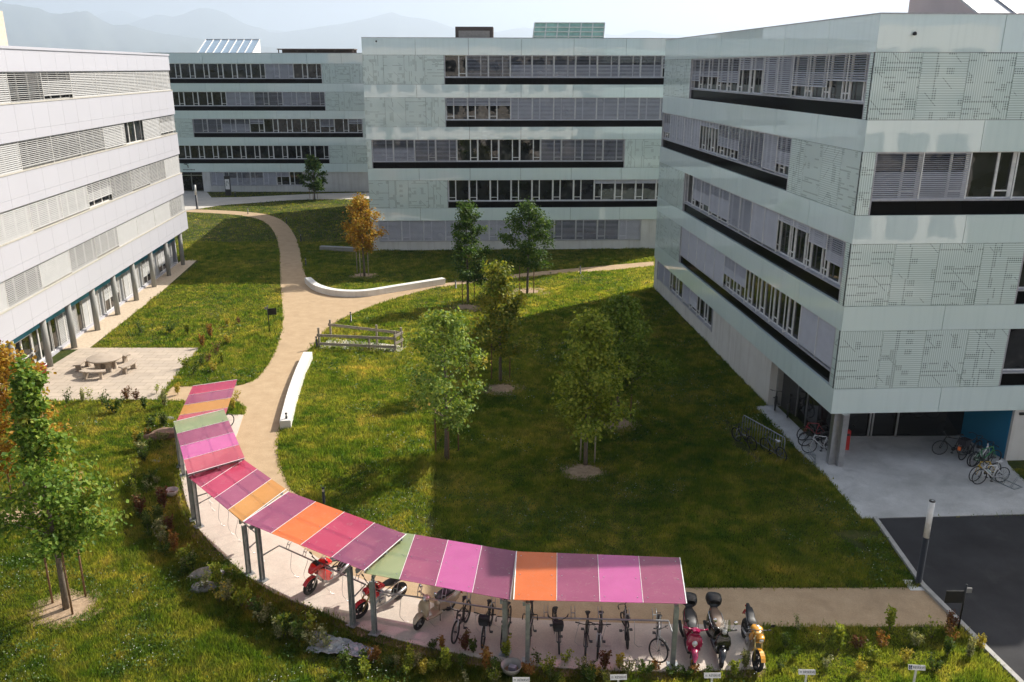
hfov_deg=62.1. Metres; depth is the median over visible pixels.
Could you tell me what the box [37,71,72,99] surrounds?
window
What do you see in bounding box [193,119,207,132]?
window
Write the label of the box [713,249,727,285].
window
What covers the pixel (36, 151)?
window
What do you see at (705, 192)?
window
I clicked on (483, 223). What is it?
window
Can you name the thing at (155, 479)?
shrub
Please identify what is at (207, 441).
bike shelter
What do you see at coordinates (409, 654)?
shrub
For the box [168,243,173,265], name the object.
window
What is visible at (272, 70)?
window
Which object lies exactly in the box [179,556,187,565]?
shrub
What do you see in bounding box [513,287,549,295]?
mulch bed
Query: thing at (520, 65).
window
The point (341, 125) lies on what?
window
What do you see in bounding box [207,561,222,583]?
shrub
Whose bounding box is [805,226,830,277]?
window
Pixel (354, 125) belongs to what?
window
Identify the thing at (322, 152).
window
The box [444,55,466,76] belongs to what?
window
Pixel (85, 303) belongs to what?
window
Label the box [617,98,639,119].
window
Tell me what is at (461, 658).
shrub
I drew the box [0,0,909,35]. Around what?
sky
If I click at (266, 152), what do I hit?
window
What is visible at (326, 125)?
window
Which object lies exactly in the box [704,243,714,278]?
window
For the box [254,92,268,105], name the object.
window
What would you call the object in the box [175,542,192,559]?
shrub
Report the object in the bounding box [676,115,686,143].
window
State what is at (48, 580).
tree stake
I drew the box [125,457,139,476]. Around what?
shrub
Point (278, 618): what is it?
shrub
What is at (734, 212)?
window
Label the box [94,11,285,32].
mountain
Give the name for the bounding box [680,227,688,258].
window
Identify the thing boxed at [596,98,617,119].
window
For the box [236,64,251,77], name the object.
window
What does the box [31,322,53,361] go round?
window
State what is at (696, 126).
window
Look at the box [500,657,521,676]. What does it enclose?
bowl
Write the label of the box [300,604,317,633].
shrub
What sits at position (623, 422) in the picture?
mulch bed
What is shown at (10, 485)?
tree stake
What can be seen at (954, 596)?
signpost
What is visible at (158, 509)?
shrub
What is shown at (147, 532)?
shrub
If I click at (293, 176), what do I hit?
window
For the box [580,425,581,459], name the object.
tree stake
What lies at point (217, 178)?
window
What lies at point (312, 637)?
shrub
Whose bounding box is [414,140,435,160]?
window
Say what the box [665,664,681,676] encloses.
shrub
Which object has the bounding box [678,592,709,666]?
motor scooter
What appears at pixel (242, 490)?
bike shelter
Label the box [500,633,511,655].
shrub
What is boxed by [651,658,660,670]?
shrub
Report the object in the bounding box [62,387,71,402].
shrub
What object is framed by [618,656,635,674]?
shrub
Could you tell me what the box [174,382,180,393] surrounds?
shrub
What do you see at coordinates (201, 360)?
shrub
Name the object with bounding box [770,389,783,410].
bicycle
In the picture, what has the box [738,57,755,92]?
window
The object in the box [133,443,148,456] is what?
shrub
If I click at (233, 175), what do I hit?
window
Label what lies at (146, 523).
shrub
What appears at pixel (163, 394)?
shrub
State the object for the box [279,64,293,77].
window
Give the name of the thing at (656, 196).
window
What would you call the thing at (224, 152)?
window
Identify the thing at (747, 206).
window
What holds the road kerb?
on the ground at (848, 534)
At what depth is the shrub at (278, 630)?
24.51 m
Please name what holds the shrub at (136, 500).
on the ground at (848, 534)
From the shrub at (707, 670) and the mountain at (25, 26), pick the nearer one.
the shrub at (707, 670)
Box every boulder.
[189,566,224,578]
[191,581,217,592]
[306,630,373,658]
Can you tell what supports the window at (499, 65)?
in the glass office building at (560, 123)
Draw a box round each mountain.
[0,2,281,52]
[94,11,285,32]
[124,8,689,52]
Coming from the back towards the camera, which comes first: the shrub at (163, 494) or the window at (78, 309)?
the window at (78, 309)
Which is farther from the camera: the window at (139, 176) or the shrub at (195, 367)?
the window at (139, 176)
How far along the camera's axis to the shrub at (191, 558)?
27.80 m
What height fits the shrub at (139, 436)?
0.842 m
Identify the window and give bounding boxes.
[0,72,10,103]
[0,141,22,175]
[0,204,32,244]
[0,281,8,312]
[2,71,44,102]
[2,333,35,384]
[4,264,42,307]
[17,136,54,168]
[27,193,63,231]
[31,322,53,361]
[36,250,71,287]
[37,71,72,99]
[47,131,81,160]
[49,317,59,350]
[56,305,78,345]
[57,185,89,217]
[66,71,97,97]
[68,237,96,272]
[75,127,105,155]
[75,302,84,331]
[81,291,100,327]
[85,177,112,207]
[92,71,119,95]
[92,226,118,258]
[97,287,105,315]
[100,123,126,148]
[102,278,120,312]
[107,170,132,199]
[114,71,138,93]
[115,217,138,246]
[117,274,124,301]
[122,120,144,143]
[122,265,139,297]
[128,164,150,190]
[135,70,155,91]
[136,208,155,235]
[137,263,143,287]
[140,117,160,139]
[141,258,154,284]
[146,159,165,183]
[151,70,170,90]
[153,252,158,276]
[154,201,170,225]
[156,248,169,273]
[157,114,175,135]
[162,155,180,177]
[167,63,180,77]
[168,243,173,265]
[169,194,184,217]
[173,92,184,105]
[178,146,190,158]
[180,64,195,77]
[183,92,198,105]
[189,146,204,158]
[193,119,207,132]
[194,64,209,77]
[197,92,212,105]
[203,145,218,158]
[207,119,221,132]
[208,64,223,77]
[210,172,224,184]
[211,92,226,105]
[217,146,232,158]
[221,119,236,132]
[222,64,237,77]
[223,172,237,184]
[225,92,240,105]
[231,146,245,158]
[235,119,250,132]
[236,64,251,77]
[236,172,250,184]
[240,92,254,105]
[245,146,259,158]
[249,119,264,132]
[250,64,265,77]
[250,172,263,184]
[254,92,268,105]
[259,146,273,158]
[263,119,278,132]
[263,172,276,184]
[264,64,279,77]
[268,92,282,105]
[273,146,287,158]
[276,172,289,184]
[277,119,292,132]
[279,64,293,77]
[282,92,296,105]
[287,146,301,158]
[289,172,302,184]
[292,119,306,132]
[293,64,307,77]
[296,92,310,105]
[301,146,315,158]
[306,119,320,132]
[307,64,321,77]
[310,92,324,105]
[315,146,328,158]
[320,119,334,132]
[334,119,348,132]
[348,119,362,132]
[372,140,393,161]
[379,221,401,240]
[393,140,414,161]
[401,221,423,240]
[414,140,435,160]
[423,221,445,240]
[436,139,456,160]
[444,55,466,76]
[445,220,464,240]
[446,98,467,119]
[448,180,468,200]
[457,139,477,160]
[466,55,488,76]
[467,98,488,119]
[467,220,488,240]
[469,180,489,200]
[478,139,498,160]
[489,55,510,76]
[489,98,510,119]
[489,220,510,239]
[490,180,510,200]
[499,139,519,160]
[510,55,531,76]
[511,98,531,119]
[511,180,531,200]
[511,219,532,239]
[520,139,540,160]
[532,55,553,76]
[532,98,553,119]
[532,180,552,200]
[534,220,553,238]
[541,139,561,160]
[553,98,574,119]
[553,180,573,199]
[554,55,575,76]
[554,220,575,239]
[562,139,582,160]
[573,180,594,200]
[575,98,596,119]
[576,55,597,76]
[576,220,597,239]
[582,139,603,160]
[594,180,614,199]
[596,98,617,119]
[597,55,619,76]
[597,219,618,239]
[603,139,624,160]
[615,179,635,199]
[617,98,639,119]
[618,219,640,239]
[619,55,641,76]
[635,179,656,199]
[638,98,660,119]
[640,55,662,76]
[655,179,658,199]
[658,262,663,282]
[659,98,662,119]
[662,55,664,76]
[663,113,672,138]
[663,266,672,288]
[669,114,679,141]
[669,272,678,294]
[675,278,683,300]
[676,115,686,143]
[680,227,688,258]
[682,283,691,307]
[683,117,694,146]
[684,173,695,204]
[688,232,696,264]
[689,289,699,314]
[691,59,703,88]
[691,118,702,148]
[692,177,703,209]
[696,237,705,271]
[696,296,707,321]
[699,58,712,89]
[699,120,711,150]
[700,180,711,213]
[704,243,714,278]
[704,303,711,326]
[707,122,721,154]
[708,58,721,90]
[708,184,722,219]
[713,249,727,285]
[717,57,732,90]
[717,123,731,157]
[718,188,732,225]
[722,255,736,293]
[727,57,743,91]
[727,125,742,159]
[727,192,743,228]
[733,262,749,302]
[737,128,754,164]
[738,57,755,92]
[738,197,755,235]
[744,269,761,310]
[749,56,768,93]
[749,130,767,168]
[749,202,766,242]
[755,278,774,320]
[761,132,781,172]
[762,56,782,94]
[762,207,781,250]
[768,286,788,330]
[775,135,790,175]
[775,213,796,259]
[776,55,797,96]
[782,295,800,341]
[790,55,814,97]
[790,220,812,266]
[797,305,818,354]
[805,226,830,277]
[807,54,832,98]
[814,317,834,367]
[823,234,844,284]
[825,53,853,100]
[844,52,869,101]
[872,152,924,199]
[917,152,971,198]
[965,152,1019,198]
[1003,329,1023,369]
[1009,152,1023,198]
[1018,261,1023,287]
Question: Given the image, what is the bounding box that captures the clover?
[0,274,1011,681]
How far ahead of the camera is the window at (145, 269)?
64.79 m
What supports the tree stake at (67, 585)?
on the mulch bed at (80, 604)
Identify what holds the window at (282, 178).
in the glass office building at (249, 116)
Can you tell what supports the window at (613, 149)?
in the glass office building at (560, 123)
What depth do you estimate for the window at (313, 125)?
111.56 m
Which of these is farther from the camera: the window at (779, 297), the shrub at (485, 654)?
the window at (779, 297)
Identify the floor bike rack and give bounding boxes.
[803,446,815,464]
[991,469,1021,489]
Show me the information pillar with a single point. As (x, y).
(227, 183)
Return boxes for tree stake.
[6,470,15,511]
[41,542,53,602]
[61,552,73,614]
[75,540,86,596]
[434,410,435,452]
[447,423,449,458]
[491,344,491,378]
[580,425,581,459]
[594,420,596,462]
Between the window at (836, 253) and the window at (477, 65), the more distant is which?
the window at (477, 65)
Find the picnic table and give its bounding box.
[86,352,121,371]
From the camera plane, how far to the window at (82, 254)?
51.45 m
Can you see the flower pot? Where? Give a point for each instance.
(44, 363)
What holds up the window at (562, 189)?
in the glass office building at (560, 123)
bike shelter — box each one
[174,379,236,467]
[174,409,244,521]
[188,460,285,576]
[243,491,405,628]
[364,532,515,657]
[513,551,686,668]
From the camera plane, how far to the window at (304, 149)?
112.52 m
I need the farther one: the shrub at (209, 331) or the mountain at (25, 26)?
the mountain at (25, 26)
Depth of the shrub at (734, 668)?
23.05 m
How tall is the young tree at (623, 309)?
6.308 m
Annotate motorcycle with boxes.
[302,551,350,594]
[355,573,406,618]
[741,603,774,671]
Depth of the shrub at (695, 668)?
23.16 m
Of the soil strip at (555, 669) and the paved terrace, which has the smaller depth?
the soil strip at (555, 669)
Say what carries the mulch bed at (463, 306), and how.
on the ground at (848, 534)
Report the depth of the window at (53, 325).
49.55 m
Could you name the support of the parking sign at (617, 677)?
on the ground at (848, 534)
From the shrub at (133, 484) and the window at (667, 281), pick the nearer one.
the shrub at (133, 484)
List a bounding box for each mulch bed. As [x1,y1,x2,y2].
[1,505,40,528]
[26,588,107,628]
[350,273,378,278]
[451,303,480,311]
[478,382,524,394]
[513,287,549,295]
[560,461,609,480]
[603,417,640,431]
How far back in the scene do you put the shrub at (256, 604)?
25.23 m
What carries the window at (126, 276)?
in the white office building at (93, 220)
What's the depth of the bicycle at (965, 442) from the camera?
35.89 m
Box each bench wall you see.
[279,352,312,428]
[305,277,444,296]
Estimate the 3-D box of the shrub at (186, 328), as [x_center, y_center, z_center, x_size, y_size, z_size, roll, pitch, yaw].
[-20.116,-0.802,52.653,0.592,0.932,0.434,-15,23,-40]
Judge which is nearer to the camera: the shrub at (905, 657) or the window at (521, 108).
the shrub at (905, 657)
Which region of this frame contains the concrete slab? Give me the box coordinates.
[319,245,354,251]
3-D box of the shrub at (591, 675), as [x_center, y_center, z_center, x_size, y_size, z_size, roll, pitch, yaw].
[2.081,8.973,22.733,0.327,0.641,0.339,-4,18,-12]
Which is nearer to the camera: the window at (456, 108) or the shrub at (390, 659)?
the shrub at (390, 659)
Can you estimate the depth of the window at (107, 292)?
57.57 m
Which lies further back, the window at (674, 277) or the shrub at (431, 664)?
the window at (674, 277)
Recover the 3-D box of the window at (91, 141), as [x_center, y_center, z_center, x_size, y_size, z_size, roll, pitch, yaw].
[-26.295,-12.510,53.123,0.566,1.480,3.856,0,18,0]
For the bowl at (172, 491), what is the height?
0.262 m
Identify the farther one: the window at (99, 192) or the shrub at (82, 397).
the window at (99, 192)
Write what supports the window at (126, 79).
in the white office building at (93, 220)
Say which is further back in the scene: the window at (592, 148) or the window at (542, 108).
the window at (592, 148)
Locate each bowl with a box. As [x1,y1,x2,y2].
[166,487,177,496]
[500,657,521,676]
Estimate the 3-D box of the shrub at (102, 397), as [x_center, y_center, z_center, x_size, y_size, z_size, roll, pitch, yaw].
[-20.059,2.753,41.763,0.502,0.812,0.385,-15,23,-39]
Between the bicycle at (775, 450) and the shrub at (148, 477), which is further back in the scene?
the bicycle at (775, 450)
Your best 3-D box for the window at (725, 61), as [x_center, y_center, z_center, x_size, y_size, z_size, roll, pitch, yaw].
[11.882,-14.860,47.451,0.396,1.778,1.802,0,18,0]
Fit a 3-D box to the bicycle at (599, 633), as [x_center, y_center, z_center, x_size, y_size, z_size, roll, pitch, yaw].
[2.503,8.255,24.252,0.646,0.974,1.690,3,18,9]
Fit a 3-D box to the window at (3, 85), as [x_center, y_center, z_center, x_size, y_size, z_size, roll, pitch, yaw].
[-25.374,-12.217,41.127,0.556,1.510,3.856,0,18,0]
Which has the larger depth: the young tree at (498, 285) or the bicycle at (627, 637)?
the young tree at (498, 285)
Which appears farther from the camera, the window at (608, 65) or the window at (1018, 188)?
the window at (608, 65)
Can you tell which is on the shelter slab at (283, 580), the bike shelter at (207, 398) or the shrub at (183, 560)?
the bike shelter at (207, 398)
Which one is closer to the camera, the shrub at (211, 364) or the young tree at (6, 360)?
the young tree at (6, 360)
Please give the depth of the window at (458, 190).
76.17 m
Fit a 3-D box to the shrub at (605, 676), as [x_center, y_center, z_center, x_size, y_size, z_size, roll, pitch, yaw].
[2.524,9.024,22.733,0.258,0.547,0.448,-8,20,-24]
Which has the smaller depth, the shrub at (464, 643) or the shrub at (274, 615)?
the shrub at (464, 643)
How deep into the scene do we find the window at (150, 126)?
63.97 m
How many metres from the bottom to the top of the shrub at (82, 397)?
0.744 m
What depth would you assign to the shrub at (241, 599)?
25.96 m
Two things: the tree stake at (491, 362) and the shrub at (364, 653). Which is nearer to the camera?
the shrub at (364, 653)
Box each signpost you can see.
[264,305,276,330]
[944,584,971,628]
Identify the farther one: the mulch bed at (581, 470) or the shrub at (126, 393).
the shrub at (126, 393)
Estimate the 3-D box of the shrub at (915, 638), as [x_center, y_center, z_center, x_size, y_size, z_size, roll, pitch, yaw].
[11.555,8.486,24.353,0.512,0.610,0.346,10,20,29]
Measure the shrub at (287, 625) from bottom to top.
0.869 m
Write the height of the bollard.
0.725 m
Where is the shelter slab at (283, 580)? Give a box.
[179,415,765,671]
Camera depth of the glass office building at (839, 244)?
34.71 m
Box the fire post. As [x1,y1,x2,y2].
[845,429,850,449]
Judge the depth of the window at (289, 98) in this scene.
110.34 m
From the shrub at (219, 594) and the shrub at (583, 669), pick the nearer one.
the shrub at (583, 669)
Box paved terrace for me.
[40,348,197,400]
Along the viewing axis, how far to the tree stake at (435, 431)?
36.32 m
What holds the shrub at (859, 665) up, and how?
on the ground at (848, 534)
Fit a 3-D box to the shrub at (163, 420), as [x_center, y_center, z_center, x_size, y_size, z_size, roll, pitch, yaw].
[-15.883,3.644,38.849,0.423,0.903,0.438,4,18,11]
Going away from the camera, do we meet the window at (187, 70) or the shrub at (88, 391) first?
the shrub at (88, 391)
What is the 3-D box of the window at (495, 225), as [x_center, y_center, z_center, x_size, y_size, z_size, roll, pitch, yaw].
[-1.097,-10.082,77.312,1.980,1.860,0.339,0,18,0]
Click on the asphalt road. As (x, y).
(982, 557)
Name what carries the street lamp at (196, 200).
on the ground at (848, 534)
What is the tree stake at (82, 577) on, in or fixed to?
on the mulch bed at (80, 604)
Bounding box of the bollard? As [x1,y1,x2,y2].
[321,487,325,503]
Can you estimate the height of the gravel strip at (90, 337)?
0.001 m
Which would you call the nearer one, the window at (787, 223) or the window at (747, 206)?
the window at (787, 223)
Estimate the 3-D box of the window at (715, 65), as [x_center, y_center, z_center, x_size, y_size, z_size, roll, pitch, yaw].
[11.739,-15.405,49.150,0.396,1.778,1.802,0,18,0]
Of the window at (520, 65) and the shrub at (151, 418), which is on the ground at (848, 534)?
the shrub at (151, 418)
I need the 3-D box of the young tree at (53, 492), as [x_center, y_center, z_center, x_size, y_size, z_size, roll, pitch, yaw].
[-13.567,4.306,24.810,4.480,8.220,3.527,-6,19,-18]
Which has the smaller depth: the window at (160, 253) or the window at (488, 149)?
the window at (160, 253)
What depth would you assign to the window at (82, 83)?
52.04 m
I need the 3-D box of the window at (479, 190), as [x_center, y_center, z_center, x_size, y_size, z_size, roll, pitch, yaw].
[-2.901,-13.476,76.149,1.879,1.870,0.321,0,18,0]
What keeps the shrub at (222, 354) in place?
on the ground at (848, 534)
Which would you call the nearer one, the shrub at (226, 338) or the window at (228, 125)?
the shrub at (226, 338)
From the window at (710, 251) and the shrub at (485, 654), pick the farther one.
the window at (710, 251)
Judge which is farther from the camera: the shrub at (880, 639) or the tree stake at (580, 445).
the tree stake at (580, 445)
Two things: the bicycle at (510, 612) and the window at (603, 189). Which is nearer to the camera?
the bicycle at (510, 612)
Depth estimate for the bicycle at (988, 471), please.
33.84 m
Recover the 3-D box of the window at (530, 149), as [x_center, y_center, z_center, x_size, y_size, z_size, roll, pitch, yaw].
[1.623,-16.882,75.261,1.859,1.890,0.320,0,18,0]
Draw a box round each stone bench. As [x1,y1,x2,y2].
[73,357,90,371]
[79,369,105,379]
[118,359,136,373]
[121,353,130,362]
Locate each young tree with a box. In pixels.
[0,340,71,512]
[0,354,132,609]
[297,153,327,199]
[336,192,388,275]
[394,304,491,459]
[448,199,493,302]
[460,260,540,381]
[495,198,555,292]
[546,301,645,464]
[558,290,683,420]
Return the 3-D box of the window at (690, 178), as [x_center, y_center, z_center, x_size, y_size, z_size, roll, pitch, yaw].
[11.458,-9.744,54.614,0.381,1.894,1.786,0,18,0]
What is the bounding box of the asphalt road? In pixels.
[879,515,1023,680]
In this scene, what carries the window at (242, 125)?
in the glass office building at (249, 116)
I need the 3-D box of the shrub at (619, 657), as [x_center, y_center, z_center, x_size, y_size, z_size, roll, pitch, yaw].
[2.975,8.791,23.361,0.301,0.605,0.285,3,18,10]
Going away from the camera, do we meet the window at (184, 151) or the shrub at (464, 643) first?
the shrub at (464, 643)
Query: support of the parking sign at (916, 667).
on the ground at (848, 534)
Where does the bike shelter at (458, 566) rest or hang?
on the shelter slab at (283, 580)
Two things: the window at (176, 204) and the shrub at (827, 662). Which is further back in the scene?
the window at (176, 204)
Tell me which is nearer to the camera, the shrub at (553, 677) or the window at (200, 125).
the shrub at (553, 677)
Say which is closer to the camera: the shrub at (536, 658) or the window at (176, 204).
the shrub at (536, 658)
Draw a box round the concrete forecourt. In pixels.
[181,191,368,209]
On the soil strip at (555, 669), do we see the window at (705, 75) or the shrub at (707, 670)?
the shrub at (707, 670)
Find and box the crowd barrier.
[736,415,785,458]
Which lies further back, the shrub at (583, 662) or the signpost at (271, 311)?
the signpost at (271, 311)
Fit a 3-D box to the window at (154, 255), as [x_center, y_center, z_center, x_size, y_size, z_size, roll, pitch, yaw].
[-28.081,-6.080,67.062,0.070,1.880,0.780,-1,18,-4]
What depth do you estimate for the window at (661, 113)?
74.66 m
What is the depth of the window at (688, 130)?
54.65 m
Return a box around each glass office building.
[159,39,368,191]
[361,22,673,250]
[654,0,1023,466]
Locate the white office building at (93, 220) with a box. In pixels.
[0,11,187,392]
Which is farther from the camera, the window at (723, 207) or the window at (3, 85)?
the window at (723, 207)
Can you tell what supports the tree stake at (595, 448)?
on the mulch bed at (581, 470)
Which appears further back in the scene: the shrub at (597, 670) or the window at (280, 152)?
the window at (280, 152)
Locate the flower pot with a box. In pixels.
[33,362,46,372]
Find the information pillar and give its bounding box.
[224,176,231,194]
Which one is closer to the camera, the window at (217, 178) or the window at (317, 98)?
the window at (317, 98)
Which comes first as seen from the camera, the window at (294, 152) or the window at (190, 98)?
the window at (190, 98)
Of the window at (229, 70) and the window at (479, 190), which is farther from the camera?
the window at (229, 70)
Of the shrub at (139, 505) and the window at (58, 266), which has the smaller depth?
the shrub at (139, 505)
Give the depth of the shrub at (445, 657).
23.18 m
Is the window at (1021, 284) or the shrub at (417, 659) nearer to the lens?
the shrub at (417, 659)
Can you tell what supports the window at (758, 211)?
in the glass office building at (839, 244)
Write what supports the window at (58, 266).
in the white office building at (93, 220)
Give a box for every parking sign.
[513,677,529,681]
[610,674,626,681]
[704,673,720,681]
[798,669,815,681]
[908,664,925,681]
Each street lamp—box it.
[194,184,198,208]
[912,499,935,586]
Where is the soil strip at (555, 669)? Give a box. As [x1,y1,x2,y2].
[169,441,765,679]
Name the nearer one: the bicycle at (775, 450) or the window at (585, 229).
the bicycle at (775, 450)
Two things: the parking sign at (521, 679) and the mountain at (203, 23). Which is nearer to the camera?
the parking sign at (521, 679)
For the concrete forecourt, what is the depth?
108.00 m
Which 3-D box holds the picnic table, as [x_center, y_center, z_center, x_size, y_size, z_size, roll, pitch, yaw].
[-22.252,1.225,46.576,1.800,0.730,1.800,0,18,0]
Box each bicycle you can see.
[447,596,470,643]
[474,599,495,648]
[495,601,511,650]
[522,600,537,642]
[547,606,568,654]
[575,610,597,657]
[588,611,610,658]
[617,603,632,649]
[649,612,669,662]
[731,421,756,449]
[760,431,786,460]
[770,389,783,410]
[783,394,796,417]
[797,416,829,439]
[798,423,828,445]
[801,429,828,452]
[932,431,971,454]
[957,432,982,459]
[967,440,1001,466]
[969,438,993,466]
[969,456,1000,481]
[972,460,1009,483]
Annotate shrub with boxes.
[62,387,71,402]
[79,387,84,400]
[85,387,92,397]
[98,389,106,405]
[99,394,123,412]
[120,386,131,398]
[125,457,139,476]
[129,477,138,491]
[130,492,142,505]
[131,388,139,400]
[131,427,140,446]
[131,492,145,513]
[132,507,148,518]
[133,441,147,450]
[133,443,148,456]
[135,319,142,332]
[136,432,144,441]
[137,436,152,448]
[137,449,147,461]
[138,395,146,408]
[139,468,157,480]
[141,510,161,528]
[141,514,151,528]
[142,527,153,536]
[145,412,157,423]
[150,504,164,518]
[150,518,166,541]
[152,475,160,483]
[152,514,165,532]
[154,486,168,507]
[154,541,170,553]
[155,432,164,439]
[158,411,168,426]
[158,531,167,542]
[160,386,167,406]
[160,432,169,439]
[162,514,174,531]
[163,324,173,332]
[167,529,178,550]
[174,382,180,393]
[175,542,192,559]
[178,354,191,366]
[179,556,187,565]
[183,321,190,334]
[184,552,198,570]
[186,556,196,569]
[191,359,198,373]
[198,333,204,346]
[199,351,205,365]
[200,562,210,587]
[204,350,211,361]
[205,324,212,337]
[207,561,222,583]
[208,360,217,369]
[209,581,227,601]
[211,340,220,354]
[217,350,224,361]
[219,577,232,599]
[222,333,232,342]
[224,316,229,325]
[229,398,235,407]
[230,581,251,606]
[232,390,240,399]
[247,595,263,619]
[252,600,271,622]
[267,606,279,621]
[271,616,283,638]
[275,613,290,636]
[277,610,298,621]
[277,611,291,637]
[288,618,303,641]
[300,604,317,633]
[300,628,321,644]
[316,623,331,647]
[337,649,352,672]
[357,655,370,674]
[358,648,368,660]
[365,645,381,661]
[381,650,396,666]
[392,654,399,664]
[401,658,412,674]
[404,651,422,667]
[406,641,414,665]
[419,657,428,674]
[426,659,439,671]
[427,636,439,648]
[437,634,445,647]
[439,646,452,670]
[456,653,465,666]
[458,628,470,650]
[458,664,465,675]
[461,669,469,681]
[467,635,476,652]
[478,645,492,669]
[486,656,495,675]
[486,666,500,679]
[489,656,500,669]
[490,667,501,681]
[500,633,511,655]
[521,658,536,675]
[530,647,541,663]
[538,652,556,673]
[546,663,561,681]
[558,671,565,681]
[560,648,573,662]
[575,654,590,668]
[580,663,589,678]
[584,663,595,681]
[588,663,600,676]
[598,649,611,668]
[601,669,610,681]
[615,652,624,668]
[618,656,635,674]
[635,658,654,675]
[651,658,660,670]
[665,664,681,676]
[678,665,693,677]
[689,660,699,672]
[703,664,712,673]
[728,659,742,676]
[740,648,750,667]
[776,653,785,669]
[781,631,790,646]
[791,643,801,658]
[792,613,801,628]
[813,631,826,644]
[822,655,833,667]
[832,620,847,650]
[849,634,867,648]
[853,655,867,672]
[866,642,882,660]
[875,628,890,648]
[884,604,897,629]
[897,647,914,663]
[907,627,925,646]
[922,614,941,637]
[927,651,946,671]
[943,636,956,656]
[944,616,959,641]
[945,609,959,627]
[966,633,976,656]
[974,632,986,648]
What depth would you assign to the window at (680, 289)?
57.89 m
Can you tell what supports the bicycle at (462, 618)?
on the shelter slab at (283, 580)
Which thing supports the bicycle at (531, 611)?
on the shelter slab at (283, 580)
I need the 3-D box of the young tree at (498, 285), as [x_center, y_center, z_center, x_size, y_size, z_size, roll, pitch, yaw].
[-0.870,-1.041,43.807,3.644,6.837,4.078,-6,19,-19]
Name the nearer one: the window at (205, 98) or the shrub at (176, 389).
the shrub at (176, 389)
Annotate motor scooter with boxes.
[413,584,462,629]
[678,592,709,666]
[703,592,737,667]
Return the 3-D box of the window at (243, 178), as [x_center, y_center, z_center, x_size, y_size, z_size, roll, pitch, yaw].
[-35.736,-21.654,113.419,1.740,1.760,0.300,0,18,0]
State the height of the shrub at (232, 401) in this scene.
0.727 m
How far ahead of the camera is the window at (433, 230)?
77.03 m
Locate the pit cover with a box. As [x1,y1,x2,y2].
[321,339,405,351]
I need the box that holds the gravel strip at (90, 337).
[62,259,195,349]
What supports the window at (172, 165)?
in the white office building at (93, 220)
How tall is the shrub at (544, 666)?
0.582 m
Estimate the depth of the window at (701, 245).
52.43 m
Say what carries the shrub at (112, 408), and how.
on the ground at (848, 534)
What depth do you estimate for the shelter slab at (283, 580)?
25.30 m
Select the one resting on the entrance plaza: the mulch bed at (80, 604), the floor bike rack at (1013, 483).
the floor bike rack at (1013, 483)
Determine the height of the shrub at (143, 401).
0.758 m
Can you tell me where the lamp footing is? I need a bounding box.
[903,580,924,590]
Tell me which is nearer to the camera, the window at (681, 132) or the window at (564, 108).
the window at (681, 132)
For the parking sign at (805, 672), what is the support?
on the ground at (848, 534)
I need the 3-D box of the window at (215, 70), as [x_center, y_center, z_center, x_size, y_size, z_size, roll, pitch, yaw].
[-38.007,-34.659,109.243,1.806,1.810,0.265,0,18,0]
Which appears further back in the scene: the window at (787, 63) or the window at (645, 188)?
the window at (645, 188)
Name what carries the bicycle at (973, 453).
on the entrance plaza
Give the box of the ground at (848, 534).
[0,190,1023,681]
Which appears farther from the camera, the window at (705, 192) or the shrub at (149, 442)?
the window at (705, 192)
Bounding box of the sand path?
[166,209,956,626]
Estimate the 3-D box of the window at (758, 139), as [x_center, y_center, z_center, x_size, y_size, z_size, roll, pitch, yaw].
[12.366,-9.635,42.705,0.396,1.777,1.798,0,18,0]
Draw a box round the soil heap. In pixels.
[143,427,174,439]
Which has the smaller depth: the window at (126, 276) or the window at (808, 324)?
the window at (808, 324)
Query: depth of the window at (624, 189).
76.79 m
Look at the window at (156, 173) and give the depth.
65.10 m
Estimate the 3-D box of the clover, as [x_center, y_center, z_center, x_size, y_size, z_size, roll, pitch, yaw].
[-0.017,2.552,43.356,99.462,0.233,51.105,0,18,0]
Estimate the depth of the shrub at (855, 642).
24.19 m
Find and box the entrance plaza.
[756,405,1023,518]
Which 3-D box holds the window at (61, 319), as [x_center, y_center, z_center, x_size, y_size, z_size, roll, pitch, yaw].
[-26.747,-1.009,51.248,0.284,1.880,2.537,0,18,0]
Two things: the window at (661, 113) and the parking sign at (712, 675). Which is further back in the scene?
the window at (661, 113)
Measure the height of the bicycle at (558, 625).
1.032 m
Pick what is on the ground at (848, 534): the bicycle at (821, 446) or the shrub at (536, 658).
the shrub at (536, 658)
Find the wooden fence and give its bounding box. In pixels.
[317,319,403,350]
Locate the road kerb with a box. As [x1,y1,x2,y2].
[872,516,1023,681]
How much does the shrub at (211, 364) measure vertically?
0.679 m
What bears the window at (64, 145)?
in the white office building at (93, 220)
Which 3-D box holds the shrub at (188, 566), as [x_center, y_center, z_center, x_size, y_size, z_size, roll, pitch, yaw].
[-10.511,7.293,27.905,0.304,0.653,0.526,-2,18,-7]
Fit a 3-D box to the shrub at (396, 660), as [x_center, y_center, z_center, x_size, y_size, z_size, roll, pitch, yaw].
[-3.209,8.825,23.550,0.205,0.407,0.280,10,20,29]
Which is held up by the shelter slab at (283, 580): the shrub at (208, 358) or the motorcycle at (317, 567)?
the motorcycle at (317, 567)
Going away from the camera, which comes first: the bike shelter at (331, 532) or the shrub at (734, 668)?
the shrub at (734, 668)

